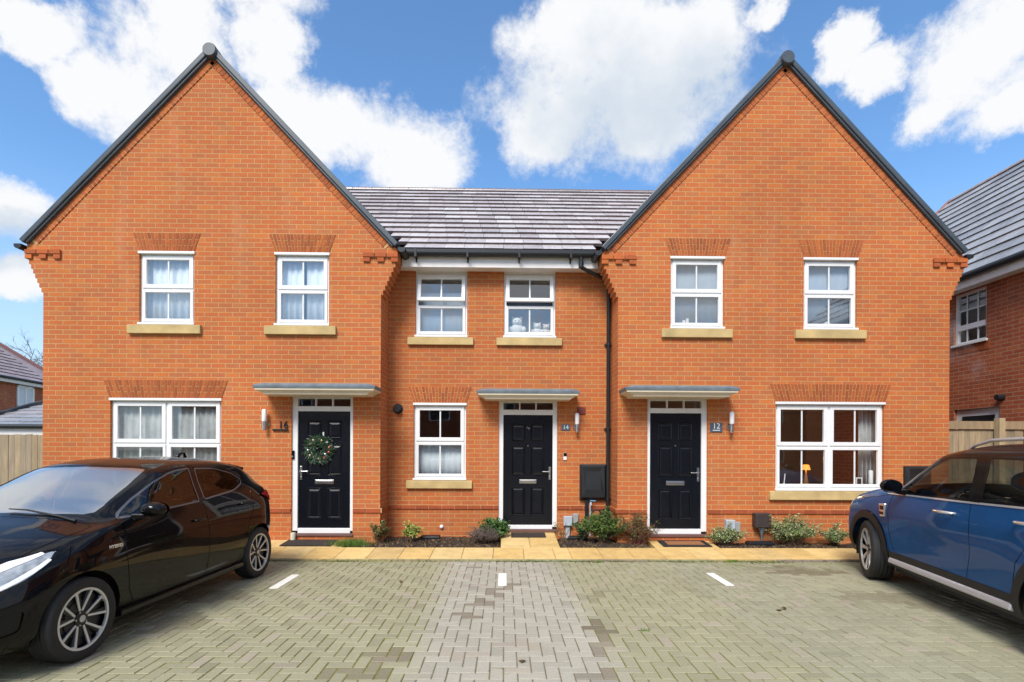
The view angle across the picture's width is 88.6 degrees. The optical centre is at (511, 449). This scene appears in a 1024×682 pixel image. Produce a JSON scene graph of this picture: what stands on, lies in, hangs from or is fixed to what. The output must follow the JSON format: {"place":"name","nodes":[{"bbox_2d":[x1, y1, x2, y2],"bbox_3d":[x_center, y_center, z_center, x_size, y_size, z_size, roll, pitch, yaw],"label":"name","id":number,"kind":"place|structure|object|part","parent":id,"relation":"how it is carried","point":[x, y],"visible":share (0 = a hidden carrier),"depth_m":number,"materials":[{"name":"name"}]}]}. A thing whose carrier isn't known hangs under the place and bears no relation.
{"place":"outdoors","nodes":[
{"label":"outdoors","id":0,"kind":"place"},
{"bbox_2d":[0,342,42,410],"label":"brick house","id":1,"kind":"structure","parent":0,"point":[21,379],"depth_m":27.30,"materials":[{"name":"red brick"}]},
{"bbox_2d":[16,385,34,405],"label":"window","id":2,"kind":"structure","parent":1,"relation":"in","point":[24,394],"depth_m":27.27,"materials":[{"name":"white plastic"}]},
{"bbox_2d":[0,400,42,434],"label":"garage","id":3,"kind":"structure","parent":0,"point":[24,419],"depth_m":14.25,"materials":[{"name":"grey tile"}]},
{"bbox_2d":[0,561,1023,681],"bbox_3d":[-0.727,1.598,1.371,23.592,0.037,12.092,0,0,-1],"label":"paving","id":4,"kind":"structure","parent":0,"point":[925,608],"depth_m":4.66,"materials":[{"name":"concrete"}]},
{"bbox_2d":[0,452,270,662],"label":"parked car","id":5,"kind":"object","parent":4,"relation":"on","point":[91,550],"visible":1,"depth_m":4.49,"materials":[{"name":"black paint"}]},
{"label":"front window","id":6,"kind":"part","parent":5,"relation":"part of","materials":[{"name":"black glass"}]},
{"bbox_3d":[-3.119,0.876,4.909,0.285,0.848,1.143,0,0,2],"label":"front door","id":7,"kind":"part","parent":5,"relation":"part of","materials":[{"name":"black paint"}]},
{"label":"rear window","id":8,"kind":"part","parent":5,"relation":"part of","materials":[{"name":"black glass"}]},
{"bbox_3d":[-3.178,0.868,5.922,0.132,0.864,0.934,0,0,2],"label":"rear door","id":9,"kind":"part","parent":5,"relation":"part of","materials":[{"name":"black paint"}]},
{"bbox_2d":[269,574,299,588],"bbox_3d":[-2.712,1.580,6.277,0.102,0.016,0.642,0,0,-1],"label":"bay marking","id":10,"kind":"object","parent":4,"relation":"on","point":[284,581],"visible":1,"depth_m":6.25,"materials":[{"name":"white paint"}]},
{"bbox_2d":[498,573,506,585],"bbox_3d":[-0.117,1.592,6.419,0.102,0.016,0.596,0,0,-1],"label":"bay marking","id":11,"kind":"object","parent":4,"relation":"on","point":[502,579],"visible":1,"depth_m":6.39,"materials":[{"name":"white paint"}]},
{"bbox_2d":[269,559,831,631],"bbox_3d":[0.115,1.571,6.014,8.812,0.040,2.887,0,0,-1],"label":"moss","id":12,"kind":"object","parent":4,"relation":"on","point":[732,560],"visible":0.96,"depth_m":7.43,"materials":[{"name":"green plant"}]},
{"bbox_2d":[706,573,733,585],"bbox_3d":[2.561,1.604,6.474,0.102,0.016,0.610,0,0,-1],"label":"bay marking","id":13,"kind":"object","parent":4,"relation":"on","point":[720,579],"visible":1,"depth_m":6.44,"materials":[{"name":"white paint"}]},
{"bbox_2d":[849,437,1023,624],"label":"parked car","id":14,"kind":"object","parent":4,"relation":"on","point":[933,525],"visible":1,"depth_m":5.19,"materials":[{"name":"blue paint"}]},
{"bbox_3d":[4.172,0.750,5.433,0.285,0.845,1.376,0,0,10],"label":"front door","id":15,"kind":"part","parent":14,"relation":"part of","materials":[{"name":"blue paint"}]},
{"bbox_3d":[4.048,0.818,4.295,0.098,0.708,0.985,0,0,10],"label":"rear door","id":16,"kind":"part","parent":14,"relation":"part of","materials":[{"name":"blue paint"}]},
{"bbox_2d":[0,0,1023,366],"label":"sky","id":17,"kind":"structure","parent":0,"point":[516,94],"materials":[{"name":"blue"}]},
{"bbox_2d":[270,532,858,560],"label":"path","id":18,"kind":"structure","parent":0,"point":[546,547],"depth_m":7.79,"materials":[{"name":"yellow stone"}]},
{"bbox_2d":[279,539,336,545],"bbox_3d":[-3.186,1.466,8.241,0.780,0.041,0.370,0,0,-1],"label":"door mat","id":19,"kind":"object","parent":18,"relation":"on","point":[307,542],"depth_m":8.22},
{"bbox_2d":[511,532,545,536],"bbox_3d":[0.274,1.441,8.835,0.580,0.036,0.300,0,0,-1],"label":"door mat","id":20,"kind":"object","parent":18,"relation":"on","point":[515,534],"depth_m":8.83,"materials":[{"name":"grey fabric"}]},
{"bbox_2d":[657,540,712,546],"bbox_3d":[2.731,1.493,8.324,0.760,0.041,0.370,0,0,-1],"label":"door mat","id":21,"kind":"object","parent":18,"relation":"on","point":[683,543],"depth_m":8.28,"materials":[{"name":"fabric"}]},
{"bbox_2d":[349,536,836,549],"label":"bark chips","id":22,"kind":"object","parent":0,"point":[819,545],"visible":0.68,"depth_m":8.35,"materials":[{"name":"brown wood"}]},
{"bbox_2d":[314,536,387,546],"bbox_3d":[-2.497,1.449,8.233,1.167,0.150,0.590,0,0,-1],"label":"grass clump","id":23,"kind":"object","parent":22,"relation":"on","point":[346,542],"visible":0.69,"depth_m":8.14,"materials":[{"name":"green plant"}]},
{"bbox_2d":[370,519,390,542],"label":"shrub","id":24,"kind":"object","parent":22,"relation":"on","point":[383,530],"visible":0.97,"depth_m":8.40,"materials":[{"name":"green plant"}]},
{"bbox_2d":[402,520,425,541],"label":"shrub","id":25,"kind":"object","parent":22,"relation":"on","point":[414,531],"visible":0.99,"depth_m":8.58,"materials":[{"name":"green plant"}]},
{"bbox_2d":[420,535,440,539],"bbox_3d":[-1.379,1.502,8.862,0.328,0.103,0.160,0,0,-1],"label":"gully box","id":26,"kind":"object","parent":22,"relation":"on","point":[430,537],"visible":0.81,"depth_m":8.79,"materials":[{"name":"black plastic"}]},
{"bbox_2d":[463,524,503,543],"bbox_3d":[-0.455,1.367,8.430,0.691,0.381,0.511,0,0,-1],"label":"lavender","id":27,"kind":"object","parent":22,"relation":"on","point":[485,536],"visible":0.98,"depth_m":8.38,"materials":[{"name":"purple plant"}]},
{"bbox_2d":[478,517,510,540],"bbox_3d":[-0.278,1.332,8.705,0.560,0.452,0.442,0,0,-21],"label":"shrub","id":28,"kind":"object","parent":22,"relation":"on","point":[502,527],"visible":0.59,"depth_m":8.65,"materials":[{"name":"green plant"}]},
{"bbox_2d":[557,537,650,547],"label":"soil","id":29,"kind":"structure","parent":0,"point":[585,546],"depth_m":8.38,"materials":[{"name":"brown soil"}]},
{"bbox_2d":[553,522,570,541],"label":"shrub","id":30,"kind":"object","parent":29,"relation":"on","point":[560,532],"visible":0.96,"depth_m":8.59,"materials":[{"name":"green plant"}]},
{"bbox_2d":[568,535,587,540],"bbox_3d":[1.111,1.514,8.847,0.314,0.103,0.160,0,0,-1],"label":"gully box","id":31,"kind":"object","parent":29,"relation":"on","point":[572,537],"visible":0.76,"depth_m":8.77,"materials":[{"name":"black plastic"}]},
{"bbox_2d":[574,521,585,541],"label":"shrub","id":32,"kind":"object","parent":29,"relation":"on","point":[581,532],"visible":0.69,"depth_m":8.63,"materials":[{"name":"green plant"}]},
{"bbox_2d":[589,500,595,535],"bbox_3d":[1.385,1.182,9.016,0.093,0.628,0.113,0,0,-1],"label":"garden tap","id":33,"kind":"object","parent":29,"relation":"on","point":[591,501],"visible":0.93,"depth_m":9.05,"materials":[{"name":"grey plastic"}]},
{"bbox_2d":[571,506,630,543],"bbox_3d":[1.437,1.239,8.514,0.979,0.654,0.636,0,0,-1],"label":"shrub","id":34,"kind":"object","parent":29,"relation":"on","point":[603,527],"visible":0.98,"depth_m":8.44,"materials":[{"name":"green plant"}]},
{"bbox_2d":[617,510,663,544],"bbox_3d":[2.023,1.227,8.398,0.634,0.684,0.665,0,0,-35],"label":"shrub","id":35,"kind":"object","parent":29,"relation":"on","point":[633,531],"visible":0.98,"depth_m":8.36,"materials":[{"name":"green plant"}]},
{"bbox_2d":[724,543,855,547],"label":"soil","id":36,"kind":"structure","parent":0,"point":[848,545],"depth_m":8.31,"materials":[{"name":"brown soil"}]},
{"bbox_2d":[704,521,749,545],"bbox_3d":[3.426,1.364,8.345,0.729,0.423,0.389,0,0,-1],"label":"variegated shrub","id":37,"kind":"object","parent":36,"relation":"on","point":[727,536],"visible":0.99,"depth_m":8.29,"materials":[{"name":"green plant"}]},
{"bbox_2d":[745,541,774,546],"bbox_3d":[3.977,1.526,8.417,0.423,0.103,0.160,0,0,-1],"label":"gully box","id":38,"kind":"object","parent":36,"relation":"on","point":[766,543],"visible":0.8,"depth_m":8.34,"materials":[{"name":"black plastic"}]},
{"bbox_2d":[765,513,823,545],"bbox_3d":[4.491,1.296,8.357,0.916,0.567,0.489,0,0,-1],"label":"variegated shrub","id":39,"kind":"object","parent":36,"relation":"on","point":[793,531],"visible":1,"depth_m":8.32,"materials":[{"name":"green plant"}]},
{"bbox_2d":[817,522,848,545],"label":"variegated shrub","id":40,"kind":"object","parent":36,"relation":"on","point":[834,536],"visible":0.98,"depth_m":8.28,"materials":[{"name":"green plant"}]},
{"bbox_2d":[802,465,810,483],"bbox_3d":[5.228,0.571,9.334,0.180,0.595,0.180,0,0,-1],"label":"table lamp","id":41,"kind":"object","parent":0,"point":[805,468],"visible":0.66,"depth_m":9.30,"materials":[{"name":"yellow"}]},
{"bbox_2d":[936,158,1023,443],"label":"brick house","id":42,"kind":"structure","parent":0,"point":[983,221],"depth_m":10.09,"materials":[{"name":"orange brick"}]},
{"bbox_2d":[951,286,987,347],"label":"window","id":43,"kind":"structure","parent":42,"relation":"in","point":[970,306],"depth_m":10.53,"materials":[{"name":"white plastic"}]},
{"bbox_2d":[957,406,999,429],"bbox_3d":[8.976,0.370,10.082,0.065,2.320,0.984,0,0,-1],"label":"door","id":44,"kind":"structure","parent":42,"relation":"in","point":[989,413],"depth_m":10.06,"materials":[{"name":"white plastic"}]},
{"label":"ground","id":45,"kind":"structure","parent":0,"visible":0},
{"bbox_2d":[0,326,42,365],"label":"bare tree","id":46,"kind":"object","parent":45,"relation":"on","point":[36,357],"visible":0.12,"depth_m":40.37,"materials":[{"name":"white plant"}]},
{"bbox_2d":[0,434,42,484],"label":"timber fence","id":47,"kind":"object","parent":45,"relation":"on","point":[20,454],"visible":0.22,"depth_m":8.85,"materials":[{"name":"beige wood"}]},
{"bbox_2d":[13,42,426,542],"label":"terraced house","id":48,"kind":"structure","parent":45,"relation":"on","point":[220,176],"depth_m":8.45,"materials":[{"name":"orange brick"}]},
{"bbox_2d":[118,406,162,456],"bbox_3d":[-6.034,-0.111,8.575,0.873,1.533,0.036,0,0,-1],"label":"curtain","id":49,"kind":"object","parent":48,"relation":"hanging from","point":[151,422],"depth_m":8.57,"materials":[{"name":"white fabric"}]},
{"bbox_2d":[147,260,171,318],"bbox_3d":[-5.780,-2.605,8.581,0.460,1.261,0.033,0,0,-1],"label":"curtain","id":50,"kind":"object","parent":48,"relation":"hanging from","point":[157,305],"depth_m":8.58,"materials":[{"name":"white fabric"}]},
{"bbox_2d":[127,251,201,333],"bbox_3d":[-5.565,-2.518,8.463,1.156,1.328,0.170,0,0,-1],"label":"window","id":51,"kind":"structure","parent":48,"relation":"in","point":[146,326],"depth_m":8.46,"materials":[{"name":"white plastic"}]},
{"bbox_2d":[109,398,221,461],"bbox_3d":[-5.567,-0.023,8.463,1.986,1.600,0.170,0,0,-1],"label":"window","id":52,"kind":"structure","parent":48,"relation":"in","point":[167,441],"depth_m":8.46,"materials":[{"name":"white plastic"}]},
{"bbox_2d":[172,261,189,318],"bbox_3d":[-5.321,-2.603,8.580,0.461,1.261,0.031,0,0,1],"label":"curtain","id":53,"kind":"object","parent":48,"relation":"hanging from","point":[180,301],"visible":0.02,"depth_m":8.58,"materials":[{"name":"white fabric"}]},
{"bbox_2d":[173,406,216,460],"bbox_3d":[-5.101,-0.107,8.578,0.877,1.533,0.035,0,0,0],"label":"curtain","id":54,"kind":"object","parent":48,"relation":"hanging from","point":[184,422],"depth_m":8.58,"materials":[{"name":"white fabric"}]},
{"bbox_2d":[262,409,269,429],"bbox_3d":[-3.952,-0.474,8.395,0.120,0.344,0.122,0,0,-1],"label":"wall lamp","id":55,"kind":"object","parent":48,"relation":"attached to","point":[265,423],"visible":1,"depth_m":8.35,"materials":[{"name":"metal"}]},
{"bbox_2d":[272,421,287,430],"bbox_3d":[-3.726,-0.380,8.443,0.247,0.154,0.029,0,0,-1],"label":"house number sign","id":56,"kind":"object","parent":48,"relation":"attached to","point":[281,427],"visible":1,"depth_m":8.43,"materials":[{"name":"black metal"}]},
{"bbox_2d":[290,532,295,539],"bbox_3d":[-3.510,1.402,8.412,0.080,0.144,0.080,0,0,-1],"label":"pipe stub","id":57,"kind":"object","parent":48,"relation":"attached to","point":[292,535],"visible":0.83,"depth_m":8.38,"materials":[{"name":"white plastic"}]},
{"bbox_2d":[282,262,304,319],"bbox_3d":[-3.624,-2.595,8.611,0.433,1.261,0.032,0,0,0],"label":"curtain","id":58,"kind":"object","parent":48,"relation":"hanging from","point":[292,303],"depth_m":8.61,"materials":[{"name":"white fabric"}]},
{"bbox_2d":[264,252,336,334],"bbox_3d":[-3.401,-2.508,8.493,1.142,1.328,0.170,0,0,-1],"label":"window","id":59,"kind":"structure","parent":48,"relation":"in","point":[281,327],"depth_m":8.49,"materials":[{"name":"white plastic"}]},
{"bbox_2d":[307,262,324,319],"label":"curtain","id":60,"kind":"object","parent":48,"relation":"hanging from","point":[315,302],"depth_m":8.60,"materials":[{"name":"white fabric"}]},
{"bbox_2d":[292,397,352,535],"bbox_3d":[-3.064,0.258,8.523,1.006,2.285,0.150,0,0,-1],"label":"door","id":61,"kind":"structure","parent":48,"relation":"in","point":[322,495],"depth_m":8.53,"materials":[{"name":"black paint"}]},
{"bbox_2d":[302,432,335,464],"bbox_3d":[-3.121,-0.015,8.484,0.567,0.534,0.158,0,0,-1],"label":"wreath","id":62,"kind":"object","parent":61,"relation":"hanging from","point":[314,457],"visible":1,"depth_m":8.47,"materials":[{"name":"green plant"}]},
{"bbox_2d":[346,187,654,544],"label":"terraced house","id":63,"kind":"structure","parent":45,"relation":"on","point":[492,396],"depth_m":9.08,"materials":[{"name":"orange brick"}]},
{"bbox_2d":[393,404,402,413],"bbox_3d":[-1.962,-0.698,8.993,0.176,0.176,0.099,0,0,-1],"label":"wall flue","id":64,"kind":"object","parent":63,"relation":"attached to","point":[397,408],"depth_m":8.96,"materials":[{"name":"black plastic"}]},
{"bbox_2d":[406,403,471,488],"bbox_3d":[-1.251,-0.065,9.083,1.129,1.473,0.170,0,0,-1],"label":"window","id":65,"kind":"structure","parent":63,"relation":"in","point":[432,481],"depth_m":9.08,"materials":[{"name":"white plastic"}]},
{"bbox_2d":[419,445,460,473],"bbox_3d":[-1.249,0.213,9.227,0.939,0.630,0.016,0,0,0],"label":"curtain","id":66,"kind":"object","parent":63,"relation":"hanging from","point":[429,459],"visible":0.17,"depth_m":9.22,"materials":[{"name":"white fabric"}]},
{"bbox_2d":[407,271,472,344],"bbox_3d":[-1.227,-2.600,9.084,1.127,1.605,0.170,0,0,-1],"label":"window","id":67,"kind":"structure","parent":63,"relation":"in","point":[441,337],"depth_m":9.07,"materials":[{"name":"white plastic"}]},
{"bbox_2d":[419,293,464,331],"bbox_3d":[-1.222,-2.298,9.197,0.952,0.883,0.011,0,0,0],"label":"curtain","id":68,"kind":"object","parent":63,"relation":"attached to","point":[452,320],"visible":0.46,"depth_m":9.20,"materials":[{"name":"white fabric"}]},
{"bbox_2d":[508,316,525,331],"bbox_3d":[0.090,-2.169,9.275,0.321,0.359,0.255,0,0,-1],"label":"soft toy","id":69,"kind":"object","parent":63,"relation":"in","point":[517,326],"visible":0.94,"depth_m":9.19,"materials":[{"name":"white fabric"}]},
{"bbox_2d":[498,401,557,531],"bbox_3d":[0.275,0.273,9.130,1.034,2.302,0.150,0,0,-1],"label":"door","id":70,"kind":"structure","parent":63,"relation":"in","point":[527,494],"depth_m":9.13,"materials":[{"name":"black paint"}]},
{"bbox_2d":[506,302,551,331],"bbox_3d":[0.298,-2.280,9.633,0.953,0.861,0.016,0,0,-1],"label":"blind","id":71,"kind":"object","parent":63,"relation":"attached to","point":[542,317],"visible":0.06,"depth_m":9.63,"materials":[{"name":"fabric"}]},
{"bbox_2d":[496,272,561,345],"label":"window","id":72,"kind":"structure","parent":63,"relation":"in","point":[529,338],"depth_m":9.09,"materials":[{"name":"white plastic"}]},
{"bbox_2d":[531,322,543,331],"bbox_3d":[0.445,-2.116,9.279,0.226,0.253,0.186,0,0,-1],"label":"soft toy","id":73,"kind":"object","parent":63,"relation":"on","point":[537,326],"visible":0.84,"depth_m":9.22,"materials":[{"name":"white fabric"}]},
{"bbox_2d":[543,324,549,331],"bbox_3d":[0.604,-2.105,9.281,0.208,0.232,0.172,0,0,-1],"label":"soft toy","id":74,"kind":"object","parent":63,"relation":"in","point":[546,327],"visible":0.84,"depth_m":9.22,"materials":[{"name":"white fabric"}]},
{"bbox_2d":[562,424,569,429],"bbox_3d":[0.929,-0.380,9.076,0.145,0.105,0.014,0,0,-1],"label":"house number sign","id":75,"kind":"object","parent":63,"relation":"attached to","point":[565,426],"visible":1,"depth_m":9.07,"materials":[{"name":"stone"}]},
{"bbox_2d":[563,516,571,537],"bbox_3d":[0.960,1.352,9.036,0.148,0.405,0.095,0,0,-1],"label":"utility box","id":76,"kind":"object","parent":63,"relation":"attached to","point":[567,520],"visible":0.74,"depth_m":8.99,"materials":[{"name":"grey plastic"}]},
{"bbox_2d":[573,513,577,523],"bbox_3d":[1.097,1.193,9.058,0.096,0.170,0.055,0,0,-1],"label":"utility box","id":77,"kind":"object","parent":63,"relation":"attached to","point":[575,517],"visible":0.77,"depth_m":9.03,"materials":[{"name":"grey plastic"}]},
{"bbox_2d":[573,413,579,432],"bbox_3d":[1.116,-0.458,9.025,0.120,0.340,0.122,0,0,-1],"label":"wall lamp","id":78,"kind":"object","parent":63,"relation":"attached to","point":[576,426],"visible":1,"depth_m":8.97,"materials":[{"name":"glass"}]},
{"bbox_2d":[577,407,584,414],"bbox_3d":[1.200,-0.668,9.078,0.142,0.130,0.017,0,0,-1],"label":"air vent","id":79,"kind":"object","parent":63,"relation":"attached to","point":[580,410],"visible":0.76,"depth_m":9.07,"materials":[{"name":"red plastic"}]},
{"bbox_2d":[579,464,605,536],"bbox_3d":[1.395,0.901,9.035,0.456,1.291,0.110,0,0,-1],"label":"meter cabinet","id":80,"kind":"object","parent":63,"relation":"attached to","point":[592,486],"visible":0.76,"depth_m":9.00,"materials":[{"name":"black plastic"}]},
{"bbox_2d":[269,559,859,561],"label":"kerb","id":81,"kind":"structure","parent":45,"relation":"on","point":[489,560],"depth_m":7.44,"materials":[{"name":"beige concrete"}]},
{"bbox_2d":[591,50,973,544],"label":"terraced house","id":82,"kind":"structure","parent":45,"relation":"on","point":[776,184],"depth_m":8.57,"materials":[{"name":"orange brick"}]},
{"bbox_2d":[647,399,706,536],"bbox_3d":[2.693,0.284,8.604,1.004,2.285,0.150,0,0,-1],"label":"door","id":83,"kind":"structure","parent":82,"relation":"in","point":[676,437],"depth_m":8.60,"materials":[{"name":"black paint"}]},
{"bbox_2d":[675,266,716,322],"bbox_3d":[3.020,-2.580,8.690,0.894,1.191,0.010,0,0,1],"label":"blind","id":84,"kind":"object","parent":82,"relation":"attached to","point":[706,307],"visible":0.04,"depth_m":8.69,"materials":[{"name":"white fabric"}]},
{"bbox_2d":[661,256,732,337],"bbox_3d":[3.006,-2.480,8.583,1.154,1.328,0.170,0,0,-1],"label":"window","id":85,"kind":"structure","parent":82,"relation":"in","point":[677,330],"depth_m":8.58,"materials":[{"name":"white plastic"}]},
{"bbox_2d":[710,423,721,431],"bbox_3d":[3.328,-0.355,8.550,0.200,0.153,0.014,0,0,-1],"label":"house number sign","id":86,"kind":"object","parent":82,"relation":"attached to","point":[715,427],"visible":1,"depth_m":8.54,"materials":[{"name":"metal"}]},
{"bbox_2d":[724,519,734,531],"bbox_3d":[3.532,1.354,8.512,0.147,0.424,0.095,0,0,-1],"label":"utility box","id":87,"kind":"object","parent":82,"relation":"attached to","point":[732,525],"visible":0.43,"depth_m":8.46,"materials":[{"name":"grey plastic"}]},
{"bbox_2d":[726,412,733,432],"bbox_3d":[3.550,-0.438,8.499,0.120,0.348,0.122,0,0,-1],"label":"wall lamp","id":88,"kind":"object","parent":82,"relation":"attached to","point":[730,425],"visible":1,"depth_m":8.45,"materials":[{"name":"metal"}]},
{"bbox_2d":[735,522,739,531],"bbox_3d":[3.660,1.260,8.534,0.097,0.167,0.055,0,0,-1],"label":"utility box","id":89,"kind":"object","parent":82,"relation":"attached to","point":[737,525],"visible":0.61,"depth_m":8.51,"materials":[{"name":"grey plastic"}]},
{"bbox_2d":[752,513,770,540],"bbox_3d":[4.040,1.294,8.494,0.252,0.527,0.145,0,0,-1],"label":"gas meter box","id":90,"kind":"object","parent":82,"relation":"attached to","point":[761,521],"visible":0.95,"depth_m":8.42,"materials":[{"name":"brown plastic"}]},
{"bbox_2d":[769,402,885,499],"bbox_3d":[5.200,0.025,8.614,2.008,1.600,0.170,0,0,-1],"label":"window","id":91,"kind":"structure","parent":82,"relation":"in","point":[827,490],"depth_m":8.61,"materials":[{"name":"white plastic"}]},
{"bbox_2d":[807,267,848,323],"bbox_3d":[5.208,-2.570,8.719,0.900,1.191,0.011,0,0,0],"label":"blind","id":92,"kind":"object","parent":82,"relation":"attached to","point":[818,308],"visible":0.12,"depth_m":8.72,"materials":[{"name":"white fabric"}]},
{"bbox_2d":[794,257,866,338],"bbox_3d":[5.194,-2.470,8.613,1.160,1.328,0.170,0,0,-1],"label":"window","id":93,"kind":"structure","parent":82,"relation":"in","point":[810,331],"depth_m":8.61,"materials":[{"name":"white plastic"}]},
{"bbox_2d":[855,477,862,483],"bbox_3d":[5.811,0.541,8.790,0.110,0.145,0.015,0,0,-1],"label":"photo frame","id":94,"kind":"object","parent":82,"relation":"attached to","point":[858,480],"visible":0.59,"depth_m":8.78,"materials":[{"name":"white plastic"}]},
{"bbox_2d":[858,410,874,483],"bbox_3d":[5.974,0.008,8.833,0.294,1.703,0.075,0,0,-1],"label":"curtain","id":95,"kind":"object","parent":82,"relation":"hanging from","point":[866,433],"depth_m":8.83,"materials":[{"name":"white fabric"}]},
{"bbox_2d":[868,470,872,483],"bbox_3d":[6.013,0.484,8.795,0.072,0.262,0.071,0,0,-1],"label":"candle","id":96,"kind":"object","parent":82,"relation":"on","point":[870,476],"visible":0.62,"depth_m":8.77,"materials":[{"name":"white wax"}]},
{"bbox_2d":[903,466,928,484],"bbox_3d":[6.616,0.921,8.548,0.424,1.297,0.110,0,0,-1],"label":"meter cabinet","id":97,"kind":"object","parent":82,"relation":"attached to","point":[910,473],"visible":0.12,"depth_m":8.52,"materials":[{"name":"black plastic"}]},
{"bbox_2d":[949,418,1023,497],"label":"timber fence","id":98,"kind":"object","parent":45,"relation":"on","point":[964,435],"visible":0.23,"depth_m":9.12,"materials":[{"name":"beige wood"}]}
]}

